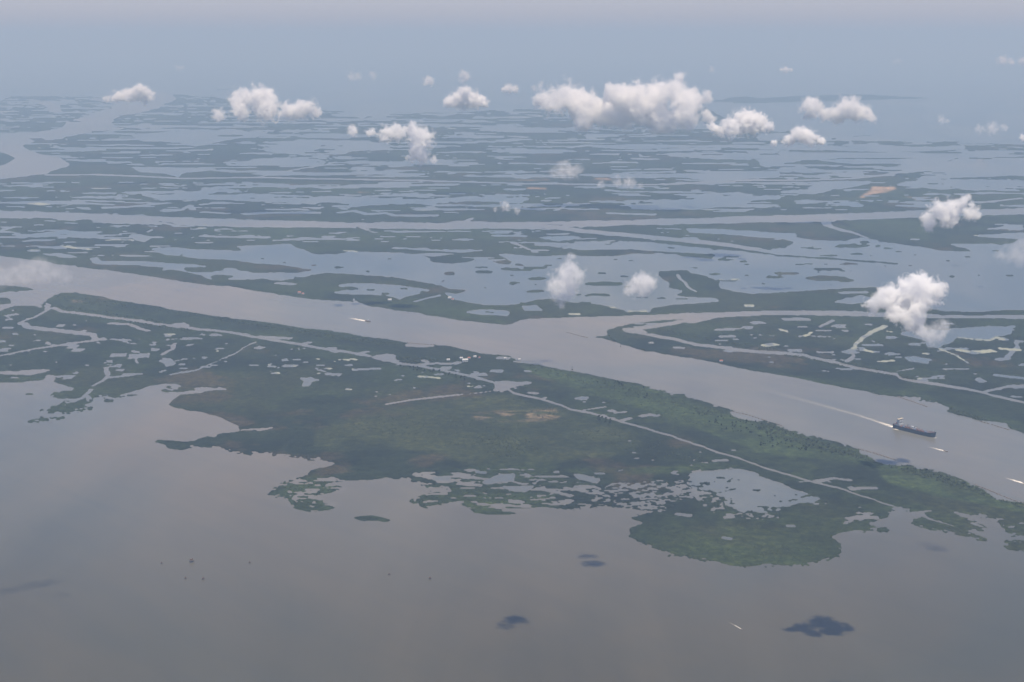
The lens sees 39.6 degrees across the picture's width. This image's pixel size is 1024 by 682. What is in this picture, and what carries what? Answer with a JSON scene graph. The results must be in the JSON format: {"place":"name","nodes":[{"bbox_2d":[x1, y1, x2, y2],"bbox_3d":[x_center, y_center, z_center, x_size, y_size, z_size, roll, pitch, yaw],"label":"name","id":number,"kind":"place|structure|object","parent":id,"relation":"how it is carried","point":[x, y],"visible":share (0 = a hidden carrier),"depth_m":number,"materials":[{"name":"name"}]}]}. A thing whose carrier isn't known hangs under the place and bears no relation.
{"place":"outdoors","nodes":[
{"label":"outdoors","id":0,"kind":"place"},
{"bbox_2d":[0,152,14,165],"bbox_3d":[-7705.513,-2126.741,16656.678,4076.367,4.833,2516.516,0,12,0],"label":"marsh land","id":1,"kind":"structure","parent":0,"point":[5,158],"depth_m":16757.33,"materials":[{"name":"green plant"}]},
{"bbox_2d":[28,416,64,422],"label":"marsh island","id":2,"kind":"structure","parent":0,"point":[41,418],"depth_m":5323.57,"materials":[{"name":"green plant"}]},
{"bbox_2d":[0,96,111,132],"bbox_3d":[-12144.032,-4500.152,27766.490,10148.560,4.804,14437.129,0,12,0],"label":"marsh land","id":3,"kind":"structure","parent":0,"point":[37,125],"depth_m":26294.87,"materials":[{"name":"green plant"}]},
{"bbox_2d":[61,109,104,111],"bbox_3d":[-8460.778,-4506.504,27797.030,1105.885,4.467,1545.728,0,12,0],"label":"marsh island","id":4,"kind":"structure","parent":0,"point":[79,110],"depth_m":27757.41,"materials":[{"name":"green plant"}]},
{"bbox_2d":[114,131,168,133],"bbox_3d":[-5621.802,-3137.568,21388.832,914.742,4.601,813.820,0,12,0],"label":"marsh island","id":5,"kind":"structure","parent":0,"point":[135,132],"depth_m":21553.23,"materials":[{"name":"green plant"}]},
{"bbox_2d":[305,149,334,152],"bbox_3d":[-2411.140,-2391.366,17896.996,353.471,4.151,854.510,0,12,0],"label":"marsh island","id":6,"kind":"structure","parent":0,"point":[321,150],"depth_m":17807.90,"materials":[{"name":"green plant"}]},
{"bbox_2d":[354,515,389,521],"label":"marsh island","id":7,"kind":"structure","parent":0,"point":[370,518],"depth_m":4224.61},
{"bbox_2d":[437,201,501,204],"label":"marsh island","id":8,"kind":"structure","parent":0,"point":[476,203],"depth_m":12231.76,"materials":[{"name":"green plant"}]},
{"bbox_2d":[0,41,1023,681],"bbox_3d":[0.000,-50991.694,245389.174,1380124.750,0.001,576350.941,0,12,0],"label":"water","id":9,"kind":"structure","parent":0,"point":[114,517],"depth_m":5527.71,"materials":[{"name":"grey liquid"}]},
{"bbox_2d":[12,89,1023,567],"bbox_3d":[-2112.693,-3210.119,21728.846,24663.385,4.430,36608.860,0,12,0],"label":"marsh islets","id":10,"kind":"object","parent":9,"relation":"on","point":[544,277],"visible":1,"depth_m":8955.38,"materials":[{"name":"green plant"}]},
{"bbox_2d":[893,417,935,436],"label":"cargo ship","id":11,"kind":"object","parent":9,"relation":"on","point":[898,424],"visible":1,"depth_m":5149.27,"materials":[{"name":"paint"}]},
{"bbox_2d":[0,285,1023,567],"bbox_3d":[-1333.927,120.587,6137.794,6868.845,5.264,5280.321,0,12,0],"label":"marsh land","id":12,"kind":"structure","parent":0,"point":[328,417],"depth_m":5169.56,"materials":[{"name":"green plant"}]},
{"bbox_2d":[56,295,1022,562],"bbox_3d":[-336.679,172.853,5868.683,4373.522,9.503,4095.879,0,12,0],"label":"scrub","id":13,"kind":"object","parent":12,"relation":"on","point":[976,489],"visible":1,"depth_m":5271.89,"materials":[{"name":"green plant"}]},
{"bbox_2d":[732,411,782,425],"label":"stone dike","id":14,"kind":"structure","parent":12,"relation":"on","point":[758,418],"depth_m":5338.63,"materials":[{"name":"grey stone"}]},
{"bbox_2d":[858,448,895,459],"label":"stone dike","id":15,"kind":"structure","parent":12,"relation":"on","point":[879,454],"depth_m":4872.32,"materials":[{"name":"grey stone"}]},
{"bbox_2d":[974,484,1022,502],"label":"stone dike","id":16,"kind":"structure","parent":12,"relation":"on","point":[997,493],"depth_m":4458.56,"materials":[{"name":"grey stone"}]},
{"bbox_2d":[0,95,1023,222],"bbox_3d":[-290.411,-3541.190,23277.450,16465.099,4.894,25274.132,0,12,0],"label":"marsh land","id":17,"kind":"structure","parent":0,"point":[219,155],"depth_m":14911.86,"materials":[{"name":"green plant"}]},
{"bbox_2d":[0,218,1023,324],"bbox_3d":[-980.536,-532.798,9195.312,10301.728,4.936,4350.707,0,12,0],"label":"marsh land","id":18,"kind":"structure","parent":0,"point":[324,286],"depth_m":9025.53,"materials":[{"name":"green plant"}]},
{"bbox_2d":[0,0,1023,40],"label":"sky","id":19,"kind":"structure","parent":0,"point":[20,20],"materials":[{"name":"blue"}]},
{"bbox_2d":[501,264,551,270],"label":"marsh island","id":20,"kind":"structure","parent":0,"point":[524,269],"depth_m":8791.81,"materials":[{"name":"green plant"}]},
{"bbox_2d":[585,282,622,285],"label":"marsh island","id":21,"kind":"structure","parent":0,"point":[605,283],"depth_m":8255.11,"materials":[{"name":"green plant"}]},
{"bbox_2d":[718,256,737,260],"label":"marsh island","id":22,"kind":"structure","parent":0,"point":[723,258],"depth_m":9151.59,"materials":[{"name":"green plant"}]},
{"bbox_2d":[766,272,798,277],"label":"marsh island","id":23,"kind":"structure","parent":0,"point":[779,274],"depth_m":8577.15,"materials":[{"name":"green plant"}]},
{"bbox_2d":[759,175,819,179],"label":"marsh island","id":24,"kind":"structure","parent":0,"point":[799,178],"depth_m":14392.80,"materials":[{"name":"green plant"}]},
{"bbox_2d":[573,214,1023,250],"bbox_3d":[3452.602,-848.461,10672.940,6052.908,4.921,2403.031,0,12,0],"label":"marsh land","id":25,"kind":"structure","parent":0,"point":[941,233],"depth_m":10516.82,"materials":[{"name":"green plant"}]},
{"bbox_2d":[780,172,825,174],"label":"marsh island","id":26,"kind":"structure","parent":0,"point":[803,173],"depth_m":14924.23,"materials":[{"name":"green plant"}]},
{"bbox_2d":[596,315,1023,432],"bbox_3d":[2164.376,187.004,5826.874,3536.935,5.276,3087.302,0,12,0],"label":"marsh land","id":27,"kind":"structure","parent":0,"point":[986,366],"depth_m":6426.80,"materials":[{"name":"green plant"}]},
{"bbox_2d":[713,94,921,102],"bbox_3d":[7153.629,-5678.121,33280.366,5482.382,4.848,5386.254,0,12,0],"label":"marsh island","id":28,"kind":"structure","parent":0,"point":[812,98],"depth_m":33150.54,"materials":[{"name":"green plant"}]},
{"bbox_2d":[789,150,867,151],"bbox_3d":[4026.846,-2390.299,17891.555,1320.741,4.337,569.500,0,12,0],"label":"marsh island","id":29,"kind":"structure","parent":0,"point":[820,151],"depth_m":17803.22,"materials":[{"name":"green plant"}]},
{"bbox_2d":[814,268,843,272],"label":"marsh island","id":30,"kind":"structure","parent":0,"point":[827,269],"depth_m":8754.56,"materials":[{"name":"green plant"}]},
{"bbox_2d":[806,275,853,281],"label":"marsh island","id":31,"kind":"structure","parent":0,"point":[828,278],"depth_m":8423.25,"materials":[{"name":"green plant"}]},
{"bbox_2d":[784,160,901,174],"bbox_3d":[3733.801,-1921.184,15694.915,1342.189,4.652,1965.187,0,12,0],"label":"marsh island","id":32,"kind":"structure","parent":0,"point":[838,167],"depth_m":15739.39,"materials":[{"name":"green plant"}]},
{"bbox_2d":[835,241,869,247],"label":"marsh island","id":33,"kind":"structure","parent":0,"point":[855,245],"depth_m":9760.56,"materials":[{"name":"green plant"}]},
{"bbox_2d":[828,158,906,159],"bbox_3d":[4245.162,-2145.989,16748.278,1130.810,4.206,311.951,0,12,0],"label":"marsh island","id":34,"kind":"structure","parent":0,"point":[868,158],"depth_m":16763.98,"materials":[{"name":"green plant"}]},
{"bbox_2d":[851,141,1023,158],"bbox_3d":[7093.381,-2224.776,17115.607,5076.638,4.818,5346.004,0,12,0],"label":"marsh land","id":35,"kind":"structure","parent":0,"point":[973,148],"depth_m":18770.68,"materials":[{"name":"green plant"}]},
{"bbox_2d":[920,150,960,152],"bbox_3d":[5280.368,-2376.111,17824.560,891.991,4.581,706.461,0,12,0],"label":"marsh island","id":36,"kind":"structure","parent":0,"point":[945,151],"depth_m":17650.57,"materials":[{"name":"green plant"}]},
{"bbox_2d":[1004,540,1023,551],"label":"marsh island","id":37,"kind":"structure","parent":0,"point":[1017,545],"depth_m":4000.59,"materials":[{"name":"green plant"}]}
]}

